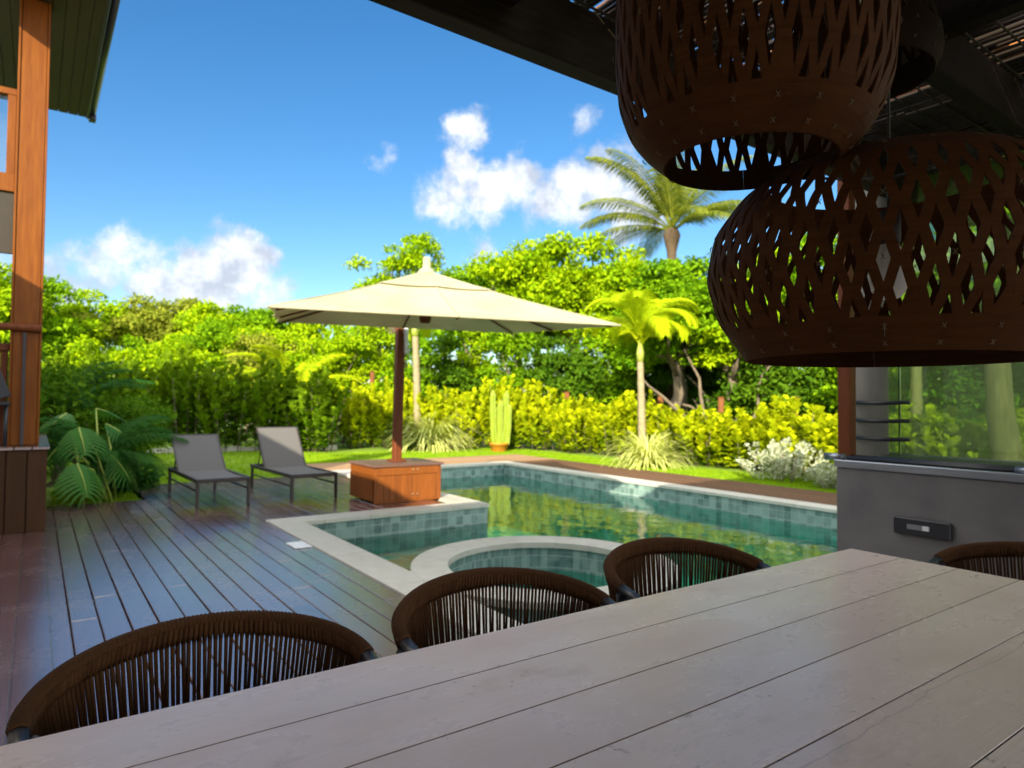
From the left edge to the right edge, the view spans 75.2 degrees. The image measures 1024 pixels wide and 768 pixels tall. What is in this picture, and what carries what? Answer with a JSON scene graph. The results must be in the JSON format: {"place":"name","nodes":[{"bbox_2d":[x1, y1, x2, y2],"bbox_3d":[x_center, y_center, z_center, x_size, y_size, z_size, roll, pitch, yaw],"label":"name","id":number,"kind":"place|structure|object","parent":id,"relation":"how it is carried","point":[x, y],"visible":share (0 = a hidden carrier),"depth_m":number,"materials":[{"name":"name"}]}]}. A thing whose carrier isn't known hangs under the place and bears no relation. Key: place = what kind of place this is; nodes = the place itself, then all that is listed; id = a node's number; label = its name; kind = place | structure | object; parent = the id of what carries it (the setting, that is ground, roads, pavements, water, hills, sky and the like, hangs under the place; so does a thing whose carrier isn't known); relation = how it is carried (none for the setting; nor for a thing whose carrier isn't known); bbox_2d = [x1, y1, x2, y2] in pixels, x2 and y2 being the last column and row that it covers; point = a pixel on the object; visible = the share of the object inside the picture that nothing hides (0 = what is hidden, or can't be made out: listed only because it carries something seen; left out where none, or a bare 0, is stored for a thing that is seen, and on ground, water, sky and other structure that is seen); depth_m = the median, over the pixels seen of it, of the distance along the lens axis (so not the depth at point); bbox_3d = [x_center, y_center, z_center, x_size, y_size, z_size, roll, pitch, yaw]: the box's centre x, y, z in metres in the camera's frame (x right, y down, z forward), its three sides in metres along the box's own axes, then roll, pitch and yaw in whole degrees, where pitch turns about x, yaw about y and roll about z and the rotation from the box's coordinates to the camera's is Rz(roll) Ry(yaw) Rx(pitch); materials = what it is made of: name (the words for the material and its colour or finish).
{"place":"outdoors","nodes":[
{"label":"outdoors","id":0,"kind":"place"},
{"bbox_2d":[45,475,469,727],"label":"deck","id":1,"kind":"structure","parent":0,"point":[157,554],"depth_m":5.25,"materials":[{"name":"brown wood"}]},
{"bbox_2d":[0,433,49,535],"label":"timber plinth","id":2,"kind":"structure","parent":1,"relation":"on","point":[23,474],"depth_m":6.44,"materials":[{"name":"brown wood"}]},
{"bbox_2d":[0,0,119,445],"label":"house","id":3,"kind":"structure","parent":2,"relation":"on","point":[54,54],"depth_m":6.79,"materials":[{"name":"paint"}]},
{"bbox_2d":[6,94,16,173],"bbox_3d":[-5.323,-2.531,6.594,0.650,0.808,0.100,2,-2,-36],"label":"window frame","id":4,"kind":"structure","parent":3,"relation":"in","point":[12,99],"depth_m":6.72,"materials":[{"name":"brown wood"}]},
{"bbox_2d":[0,531,52,745],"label":"deck step","id":5,"kind":"object","parent":1,"relation":"on","point":[26,661],"visible":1,"depth_m":3.92,"materials":[{"name":"brown wood"}]},
{"bbox_2d":[2,610,377,745],"bbox_3d":[-0.612,0.967,1.374,0.730,0.827,0.585,2,-2,-36],"label":"rope chair","id":6,"kind":"object","parent":1,"relation":"on","point":[46,705],"visible":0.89,"depth_m":1.57,"materials":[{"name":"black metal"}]},
{"bbox_2d":[168,434,250,508],"bbox_3d":[-4.119,1.127,8.985,0.640,0.828,1.780,2,-2,-37],"label":"sun lounger","id":7,"kind":"object","parent":1,"relation":"on","point":[199,458],"visible":0.99,"depth_m":9.26,"materials":[{"name":"grey fabric"}]},
{"bbox_2d":[250,426,337,501],"bbox_3d":[-3.178,1.104,9.597,0.640,0.927,1.780,2,-2,-38],"label":"sun lounger","id":8,"kind":"object","parent":1,"relation":"on","point":[281,452],"visible":0.99,"depth_m":9.86,"materials":[{"name":"grey fabric"}]},
{"bbox_2d":[348,458,443,504],"bbox_3d":[-1.611,1.324,9.199,1.045,0.505,0.844,2,-2,-36],"label":"wooden chest","id":9,"kind":"object","parent":1,"relation":"on","point":[379,481],"visible":1,"depth_m":8.89,"materials":[{"name":"brown wood"}]},
{"bbox_2d":[267,257,620,461],"bbox_3d":[-1.036,-0.217,7.730,3.310,2.510,3.499,1,-2,-18],"label":"parasol","id":10,"kind":"object","parent":9,"relation":"on","point":[425,296],"visible":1,"depth_m":7.03,"materials":[{"name":"beige fabric"}]},
{"bbox_2d":[391,567,615,653],"bbox_3d":[0.016,0.986,1.836,0.730,0.827,0.585,2,-2,-34],"label":"rope chair","id":11,"kind":"object","parent":1,"relation":"on","point":[412,620],"visible":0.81,"depth_m":2.07,"materials":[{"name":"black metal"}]},
{"bbox_2d":[0,549,1023,767],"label":"dining table","id":12,"kind":"object","parent":1,"relation":"on","point":[851,658],"visible":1,"depth_m":1.36,"materials":[{"name":"brown wood"}]},
{"bbox_2d":[603,537,770,602],"bbox_3d":[0.656,1.005,2.331,0.730,0.827,0.585,1,-2,-30],"label":"rope chair","id":13,"kind":"object","parent":1,"relation":"on","point":[622,562],"visible":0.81,"depth_m":2.58,"materials":[{"name":"brown fabric"}]},
{"bbox_2d":[369,0,1023,456],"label":"pavilion","id":14,"kind":"structure","parent":1,"relation":"on","point":[973,80],"depth_m":3.09,"materials":[{"name":"brown wood"}]},
{"bbox_2d":[613,0,901,190],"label":"pendant lamp","id":15,"kind":"object","parent":14,"relation":"hanging from","point":[840,107],"visible":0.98,"depth_m":1.08,"materials":[{"name":"brown wood"}]},
{"bbox_2d":[707,20,1023,366],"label":"pendant lamp","id":16,"kind":"object","parent":14,"relation":"hanging from","point":[920,330],"visible":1,"depth_m":1.16,"materials":[{"name":"brown wood"}]},
{"bbox_2d":[792,0,946,99],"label":"pendant lamp","id":17,"kind":"object","parent":14,"relation":"hanging from","point":[921,28],"visible":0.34,"depth_m":1.96,"materials":[{"name":"brown wood"}]},
{"bbox_2d":[855,190,888,455],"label":"concrete column","id":18,"kind":"structure","parent":1,"relation":"on","point":[872,383],"depth_m":4.75,"materials":[{"name":"grey concrete"}]},
{"bbox_2d":[824,452,1023,579],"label":"kitchen counter","id":19,"kind":"object","parent":1,"relation":"on","point":[926,509],"visible":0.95,"depth_m":3.92,"materials":[{"name":"concrete"}]},
{"bbox_2d":[927,541,1023,580],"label":"rope chair","id":20,"kind":"object","parent":1,"relation":"on","point":[955,556],"visible":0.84,"depth_m":2.65,"materials":[{"name":"brown fabric"}]},
{"bbox_2d":[52,404,736,681],"bbox_3d":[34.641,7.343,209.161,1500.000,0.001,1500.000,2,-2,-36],"label":"ground","id":21,"kind":"structure","parent":0,"point":[139,496],"depth_m":5.39,"materials":[{"name":"soil"}]},
{"bbox_2d":[102,306,974,414],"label":"woods","id":22,"kind":"object","parent":21,"relation":"on","point":[427,345],"visible":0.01,"depth_m":34.21,"materials":[{"name":"green plant"}]},
{"bbox_2d":[306,454,551,469],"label":"path","id":23,"kind":"structure","parent":0,"point":[445,460],"depth_m":15.34,"materials":[{"name":"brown wood"}]},
{"bbox_2d":[0,0,990,399],"label":"sky","id":24,"kind":"structure","parent":0,"point":[235,152],"materials":[{"name":"blue"}]},
{"bbox_2d":[46,424,986,507],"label":"lawn","id":25,"kind":"structure","parent":0,"point":[368,448],"depth_m":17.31,"materials":[{"name":"green plant"}]},
{"bbox_2d":[0,262,56,357],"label":"tree","id":26,"kind":"object","parent":25,"relation":"on","point":[5,300],"visible":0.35,"depth_m":21.19,"materials":[{"name":"green plant"}]},
{"bbox_2d":[0,274,86,355],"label":"tree","id":27,"kind":"object","parent":25,"relation":"on","point":[58,328],"visible":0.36,"depth_m":22.77,"materials":[{"name":"green plant"}]},
{"bbox_2d":[7,355,107,486],"bbox_3d":[-7.077,0.681,10.169,1.568,2.262,1.633,2,-2,-36],"label":"bush","id":28,"kind":"object","parent":25,"relation":"on","point":[48,408],"visible":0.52,"depth_m":10.16,"materials":[{"name":"green plant"}]},
{"bbox_2d":[7,361,155,476],"bbox_3d":[-7.571,0.643,11.357,2.998,2.159,2.697,-1,-2,40],"label":"shade palm","id":29,"kind":"object","parent":25,"relation":"on","point":[105,386],"visible":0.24,"depth_m":11.49,"materials":[{"name":"green plant"}]},
{"bbox_2d":[40,408,137,507],"bbox_3d":[-5.676,0.947,8.893,1.237,1.236,2.103,2,-2,-36],"label":"monstera","id":30,"kind":"object","parent":25,"relation":"on","point":[80,471],"visible":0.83,"depth_m":8.64,"materials":[{"name":"green plant"}]},
{"bbox_2d":[49,287,145,355],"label":"tree","id":31,"kind":"object","parent":25,"relation":"on","point":[68,310],"visible":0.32,"depth_m":25.58,"materials":[{"name":"green plant"}]},
{"bbox_2d":[59,341,140,423],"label":"hedge shrub","id":32,"kind":"object","parent":25,"relation":"on","point":[89,353],"visible":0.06,"depth_m":16.61,"materials":[{"name":"green plant"}]},
{"bbox_2d":[39,414,188,498],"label":"fern palm","id":33,"kind":"object","parent":25,"relation":"on","point":[122,452],"visible":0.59,"depth_m":9.17,"materials":[{"name":"green plant"}]},
{"bbox_2d":[63,460,171,495],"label":"bush","id":34,"kind":"object","parent":25,"relation":"on","point":[143,478],"visible":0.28,"depth_m":9.82,"materials":[{"name":"green plant"}]},
{"bbox_2d":[66,394,177,451],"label":"bush","id":35,"kind":"object","parent":25,"relation":"on","point":[126,413],"visible":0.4,"depth_m":12.19,"materials":[{"name":"green plant"}]},
{"bbox_2d":[69,292,190,369],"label":"tree","id":36,"kind":"object","parent":25,"relation":"on","point":[140,320],"visible":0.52,"depth_m":26.05,"materials":[{"name":"green plant"}]},
{"bbox_2d":[106,364,177,448],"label":"hedge shrub","id":37,"kind":"object","parent":25,"relation":"on","point":[153,375],"visible":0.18,"depth_m":16.82,"materials":[{"name":"green plant"}]},
{"bbox_2d":[135,336,221,416],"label":"bush","id":38,"kind":"object","parent":25,"relation":"on","point":[152,350],"visible":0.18,"depth_m":20.43,"materials":[{"name":"green plant"}]},
{"bbox_2d":[153,341,222,444],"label":"hedge shrub","id":39,"kind":"object","parent":25,"relation":"on","point":[183,390],"visible":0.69,"depth_m":17.11,"materials":[{"name":"green plant"}]},
{"bbox_2d":[128,299,255,431],"bbox_3d":[-11.667,-0.475,25.258,4.420,5.298,4.987,0,-2,16],"label":"tree","id":40,"kind":"object","parent":25,"relation":"on","point":[191,317],"visible":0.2,"depth_m":24.33,"materials":[{"name":"green plant"}]},
{"bbox_2d":[165,319,257,411],"bbox_3d":[-9.597,-0.019,21.483,3.120,4.230,2.511,2,-2,-36],"label":"bush","id":41,"kind":"object","parent":25,"relation":"on","point":[221,332],"visible":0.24,"depth_m":21.59,"materials":[{"name":"green plant"}]},
{"bbox_2d":[193,359,254,451],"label":"hedge shrub","id":42,"kind":"object","parent":25,"relation":"on","point":[228,411],"visible":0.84,"depth_m":17.21,"materials":[{"name":"green plant"}]},
{"bbox_2d":[190,302,293,433],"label":"tree","id":43,"kind":"object","parent":25,"relation":"on","point":[263,317],"visible":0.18,"depth_m":25.29,"materials":[{"name":"green plant"}]},
{"bbox_2d":[238,352,306,448],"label":"hedge shrub","id":44,"kind":"object","parent":25,"relation":"on","point":[263,397],"visible":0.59,"depth_m":17.16,"materials":[{"name":"green plant"}]},
{"bbox_2d":[213,344,367,421],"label":"feather palm","id":45,"kind":"object","parent":25,"relation":"on","point":[307,373],"visible":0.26,"depth_m":19.72,"materials":[{"name":"green plant"}]},
{"bbox_2d":[218,323,375,375],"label":"tree","id":46,"kind":"object","parent":25,"relation":"on","point":[300,331],"visible":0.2,"depth_m":23.31,"materials":[{"name":"green plant"}]},
{"bbox_2d":[278,365,350,452],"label":"hedge shrub","id":47,"kind":"object","parent":25,"relation":"on","point":[320,410],"visible":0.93,"depth_m":17.20,"materials":[{"name":"green plant"}]},
{"bbox_2d":[297,325,387,442],"bbox_3d":[-5.337,0.009,20.880,2.562,4.215,2.851,0,-2,19],"label":"bush","id":48,"kind":"object","parent":25,"relation":"on","point":[337,345],"visible":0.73,"depth_m":20.80,"materials":[{"name":"green plant"}]},
{"bbox_2d":[335,381,385,448],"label":"hedge shrub","id":49,"kind":"object","parent":25,"relation":"on","point":[356,416],"visible":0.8,"depth_m":18.72,"materials":[{"name":"green plant"}]},
{"bbox_2d":[343,326,411,442],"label":"bush","id":50,"kind":"object","parent":25,"relation":"on","point":[380,385],"visible":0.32,"depth_m":21.26,"materials":[{"name":"green plant"}]},
{"bbox_2d":[365,376,425,448],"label":"hedge shrub","id":51,"kind":"object","parent":25,"relation":"on","point":[383,420],"visible":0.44,"depth_m":18.94,"materials":[{"name":"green plant"}]},
{"bbox_2d":[343,231,451,438],"bbox_3d":[-4.027,-1.590,23.098,4.166,7.589,3.678,2,-2,-36],"label":"tree","id":52,"kind":"object","parent":25,"relation":"on","point":[407,261],"visible":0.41,"depth_m":22.54,"materials":[{"name":"green plant"}]},
{"bbox_2d":[377,341,460,441],"bbox_3d":[-3.067,0.379,21.286,2.624,3.550,2.704,0,-2,34],"label":"bush","id":53,"kind":"object","parent":25,"relation":"on","point":[426,374],"visible":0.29,"depth_m":20.93,"materials":[{"name":"green plant"}]},
{"bbox_2d":[408,328,434,448],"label":"garden palm","id":54,"kind":"object","parent":25,"relation":"on","point":[416,361],"visible":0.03,"depth_m":18.90,"materials":[{"name":"beige plant"}]},
{"bbox_2d":[376,411,486,453],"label":"grass clump","id":55,"kind":"object","parent":25,"relation":"on","point":[431,439],"visible":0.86,"depth_m":18.15,"materials":[{"name":"green plant"}]},
{"bbox_2d":[408,385,460,448],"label":"hedge shrub","id":56,"kind":"object","parent":25,"relation":"on","point":[436,405],"visible":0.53,"depth_m":18.85,"materials":[{"name":"green plant"}]},
{"bbox_2d":[420,334,486,412],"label":"bush","id":57,"kind":"object","parent":25,"relation":"on","point":[449,375],"visible":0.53,"depth_m":21.35,"materials":[{"name":"green plant"}]},
{"bbox_2d":[440,387,490,448],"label":"hedge shrub","id":58,"kind":"object","parent":25,"relation":"on","point":[468,405],"visible":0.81,"depth_m":18.87,"materials":[{"name":"green plant"}]},
{"bbox_2d":[438,261,502,356],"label":"tree","id":59,"kind":"object","parent":25,"relation":"on","point":[477,281],"visible":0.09,"depth_m":25.70,"materials":[{"name":"green plant"}]},
{"bbox_2d":[453,331,514,442],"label":"bush","id":60,"kind":"object","parent":25,"relation":"on","point":[472,364],"visible":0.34,"depth_m":21.71,"materials":[{"name":"green plant"}]},
{"bbox_2d":[489,442,508,451],"bbox_3d":[-0.357,1.734,18.223,0.540,0.250,0.540,2,-2,-36],"label":"cactus pot","id":61,"kind":"object","parent":25,"relation":"on","point":[499,447],"visible":0.77,"depth_m":18.02,"materials":[{"name":"orange ceramic"}]},
{"bbox_2d":[490,390,511,443],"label":"potted cactus","id":62,"kind":"object","parent":61,"relation":"on","point":[500,417],"visible":0.97,"depth_m":18.17,"materials":[{"name":"green plant"}]},
{"bbox_2d":[475,374,534,448],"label":"hedge shrub","id":63,"kind":"object","parent":25,"relation":"on","point":[500,392],"visible":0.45,"depth_m":18.88,"materials":[{"name":"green plant"}]},
{"bbox_2d":[474,332,555,445],"bbox_3d":[0.131,0.117,20.593,2.774,4.121,2.876,1,-2,-3],"label":"bush","id":64,"kind":"object","parent":25,"relation":"on","point":[508,347],"visible":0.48,"depth_m":20.65,"materials":[{"name":"green plant"}]},
{"bbox_2d":[456,238,575,367],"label":"tree","id":65,"kind":"object","parent":25,"relation":"on","point":[506,269],"visible":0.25,"depth_m":21.47,"materials":[{"name":"green plant"}]},
{"bbox_2d":[512,378,560,450],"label":"hedge shrub","id":66,"kind":"object","parent":25,"relation":"on","point":[533,428],"visible":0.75,"depth_m":18.79,"materials":[{"name":"green plant"}]},
{"bbox_2d":[511,333,584,446],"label":"bush","id":67,"kind":"object","parent":25,"relation":"on","point":[538,373],"visible":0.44,"depth_m":20.16,"materials":[{"name":"green plant"}]},
{"bbox_2d":[538,393,584,451],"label":"hedge shrub","id":68,"kind":"object","parent":25,"relation":"on","point":[553,430],"visible":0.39,"depth_m":18.31,"materials":[{"name":"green plant"}]},
{"bbox_2d":[508,230,621,391],"bbox_3d":[1.718,-1.416,22.276,4.256,7.275,4.331,1,-2,-18],"label":"tree","id":69,"kind":"object","parent":25,"relation":"on","point":[562,285],"visible":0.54,"depth_m":21.38,"materials":[{"name":"green plant"}]},
{"bbox_2d":[553,397,604,453],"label":"hedge shrub","id":70,"kind":"object","parent":25,"relation":"on","point":[584,440],"visible":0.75,"depth_m":17.82,"materials":[{"name":"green plant"}]},
{"bbox_2d":[543,328,634,449],"bbox_3d":[2.190,0.214,19.399,2.669,3.900,2.737,2,-2,-36],"label":"bush","id":71,"kind":"object","parent":25,"relation":"on","point":[584,369],"visible":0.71,"depth_m":19.27,"materials":[{"name":"green plant"}]},
{"bbox_2d":[563,244,651,352],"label":"tree","id":72,"kind":"object","parent":25,"relation":"on","point":[619,275],"visible":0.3,"depth_m":20.01,"materials":[{"name":"green plant"}]},
{"bbox_2d":[585,400,629,455],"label":"hedge shrub","id":73,"kind":"object","parent":25,"relation":"on","point":[600,432],"visible":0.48,"depth_m":17.15,"materials":[{"name":"green plant"}]},
{"bbox_2d":[570,333,653,434],"bbox_3d":[2.937,0.216,19.587,2.446,3.883,2.529,2,-2,-36],"label":"bush","id":74,"kind":"object","parent":25,"relation":"on","point":[625,383],"visible":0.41,"depth_m":19.21,"materials":[{"name":"green plant"}]},
{"bbox_2d":[603,389,671,455],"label":"hedge shrub","id":75,"kind":"object","parent":25,"relation":"on","point":[630,410],"visible":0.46,"depth_m":16.42,"materials":[{"name":"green plant"}]},
{"bbox_2d":[583,289,699,445],"bbox_3d":[2.914,-0.064,15.061,2.418,3.985,2.898,2,-2,-36],"label":"young palm","id":76,"kind":"object","parent":25,"relation":"on","point":[643,314],"visible":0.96,"depth_m":14.88,"materials":[{"name":"green plant"}]},
{"bbox_2d":[597,429,695,470],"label":"grass clump","id":77,"kind":"object","parent":25,"relation":"on","point":[646,455],"visible":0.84,"depth_m":14.04,"materials":[{"name":"green plant"}]},
{"bbox_2d":[579,117,753,404],"bbox_3d":[5.193,-2.673,20.477,5.316,9.636,6.276,2,-2,-36],"label":"tall palm","id":78,"kind":"object","parent":25,"relation":"on","point":[674,202],"visible":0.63,"depth_m":20.53,"materials":[{"name":"green plant"}]},
{"bbox_2d":[607,257,728,455],"bbox_3d":[3.758,-0.645,16.949,3.168,5.497,3.393,2,-2,-36],"label":"tree","id":79,"kind":"object","parent":25,"relation":"on","point":[669,350],"visible":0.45,"depth_m":16.72,"materials":[{"name":"green plant"}]},
{"bbox_2d":[635,255,709,414],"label":"tree","id":80,"kind":"object","parent":25,"relation":"on","point":[700,269],"visible":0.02,"depth_m":19.74,"materials":[{"name":"green plant"}]},
{"bbox_2d":[646,404,703,462],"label":"hedge shrub","id":81,"kind":"object","parent":25,"relation":"on","point":[659,422],"visible":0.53,"depth_m":15.53,"materials":[{"name":"green plant"}]},
{"bbox_2d":[670,405,732,466],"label":"hedge shrub","id":82,"kind":"object","parent":25,"relation":"on","point":[703,431],"visible":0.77,"depth_m":14.59,"materials":[{"name":"green plant"}]},
{"bbox_2d":[644,277,796,456],"bbox_3d":[5.287,-0.305,15.945,3.132,4.387,4.649,2,-2,-36],"label":"old tree","id":83,"kind":"object","parent":25,"relation":"on","point":[698,297],"visible":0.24,"depth_m":15.66,"materials":[{"name":"green plant"}]},
{"bbox_2d":[682,287,780,420],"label":"tree","id":84,"kind":"object","parent":25,"relation":"on","point":[732,359],"visible":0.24,"depth_m":16.08,"materials":[{"name":"green plant"}]},
{"bbox_2d":[710,406,770,469],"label":"hedge shrub","id":85,"kind":"object","parent":25,"relation":"on","point":[738,438],"visible":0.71,"depth_m":13.94,"materials":[{"name":"green plant"}]},
{"bbox_2d":[703,357,793,451],"bbox_3d":[5.973,0.376,16.183,2.370,3.472,2.486,2,-2,-36],"label":"bush","id":86,"kind":"object","parent":25,"relation":"on","point":[744,394],"visible":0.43,"depth_m":15.87,"materials":[{"name":"green plant"}]},
{"bbox_2d":[735,437,828,482],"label":"silver shrub","id":87,"kind":"object","parent":25,"relation":"on","point":[775,458],"visible":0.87,"depth_m":11.89,"materials":[{"name":"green plant"}]},
{"bbox_2d":[747,395,831,473],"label":"hedge shrub","id":88,"kind":"object","parent":25,"relation":"on","point":[779,428],"visible":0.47,"depth_m":13.09,"materials":[{"name":"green plant"}]},
{"bbox_2d":[744,364,837,419],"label":"bush","id":89,"kind":"object","parent":25,"relation":"on","point":[801,381],"visible":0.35,"depth_m":15.21,"materials":[{"name":"green plant"}]},
{"bbox_2d":[782,413,837,478],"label":"hedge shrub","id":90,"kind":"object","parent":25,"relation":"on","point":[827,444],"visible":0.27,"depth_m":12.18,"materials":[{"name":"yellow plant"}]},
{"bbox_2d":[832,402,942,454],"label":"hedge shrub","id":91,"kind":"object","parent":25,"relation":"on","point":[906,428],"visible":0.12,"depth_m":11.14,"materials":[{"name":"green plant"}]},
{"bbox_2d":[889,287,971,441],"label":"palm tree","id":92,"kind":"object","parent":25,"relation":"on","point":[916,384],"visible":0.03,"depth_m":11.44,"materials":[{"name":"green"}]},
{"bbox_2d":[889,366,983,430],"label":"bush","id":93,"kind":"object","parent":25,"relation":"on","point":[929,391],"visible":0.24,"depth_m":14.09,"materials":[{"name":"green plant"}]},
{"bbox_2d":[892,404,991,457],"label":"hedge shrub","id":94,"kind":"object","parent":25,"relation":"on","point":[952,440],"visible":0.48,"depth_m":10.54,"materials":[{"name":"green plant"}]},
{"bbox_2d":[903,364,1023,445],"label":"bush","id":95,"kind":"object","parent":25,"relation":"on","point":[966,376],"visible":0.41,"depth_m":13.65,"materials":[{"name":"green plant"}]},
{"bbox_2d":[967,407,1023,458],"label":"hedge shrub","id":96,"kind":"object","parent":25,"relation":"on","point":[984,452],"visible":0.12,"depth_m":9.95,"materials":[{"name":"green plant"}]},
{"bbox_2d":[984,200,1023,461],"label":"pale tree","id":97,"kind":"object","parent":25,"relation":"on","point":[1004,436],"visible":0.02,"depth_m":9.38,"materials":[{"name":"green plant"}]},
{"bbox_2d":[312,465,836,623],"bbox_3d":[-0.002,2.283,9.150,5.970,1.320,8.950,2,-2,-36],"label":"pool basin","id":98,"kind":"object","parent":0,"point":[772,535],"visible":0.09,"depth_m":9.93,"materials":[{"name":"tile"}]},
{"bbox_2d":[266,461,836,635],"bbox_3d":[0.009,1.604,9.171,6.560,0.049,9.550,2,-2,-36],"label":"pool coping","id":99,"kind":"object","parent":98,"relation":"on","point":[403,582],"visible":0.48,"depth_m":7.53,"materials":[{"name":"stone"}]},
{"bbox_2d":[411,536,677,609],"bbox_3d":[0.270,1.510,5.527,2.200,0.054,2.200,2,-2,-36],"label":"spa coping","id":100,"kind":"object","parent":99,"relation":"on","point":[431,564],"visible":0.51,"depth_m":5.99,"materials":[{"name":"stone"}]},
{"bbox_2d":[513,459,836,505],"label":"side path","id":101,"kind":"structure","parent":0,"point":[819,497],"depth_m":11.46,"materials":[{"name":"brown wood"}]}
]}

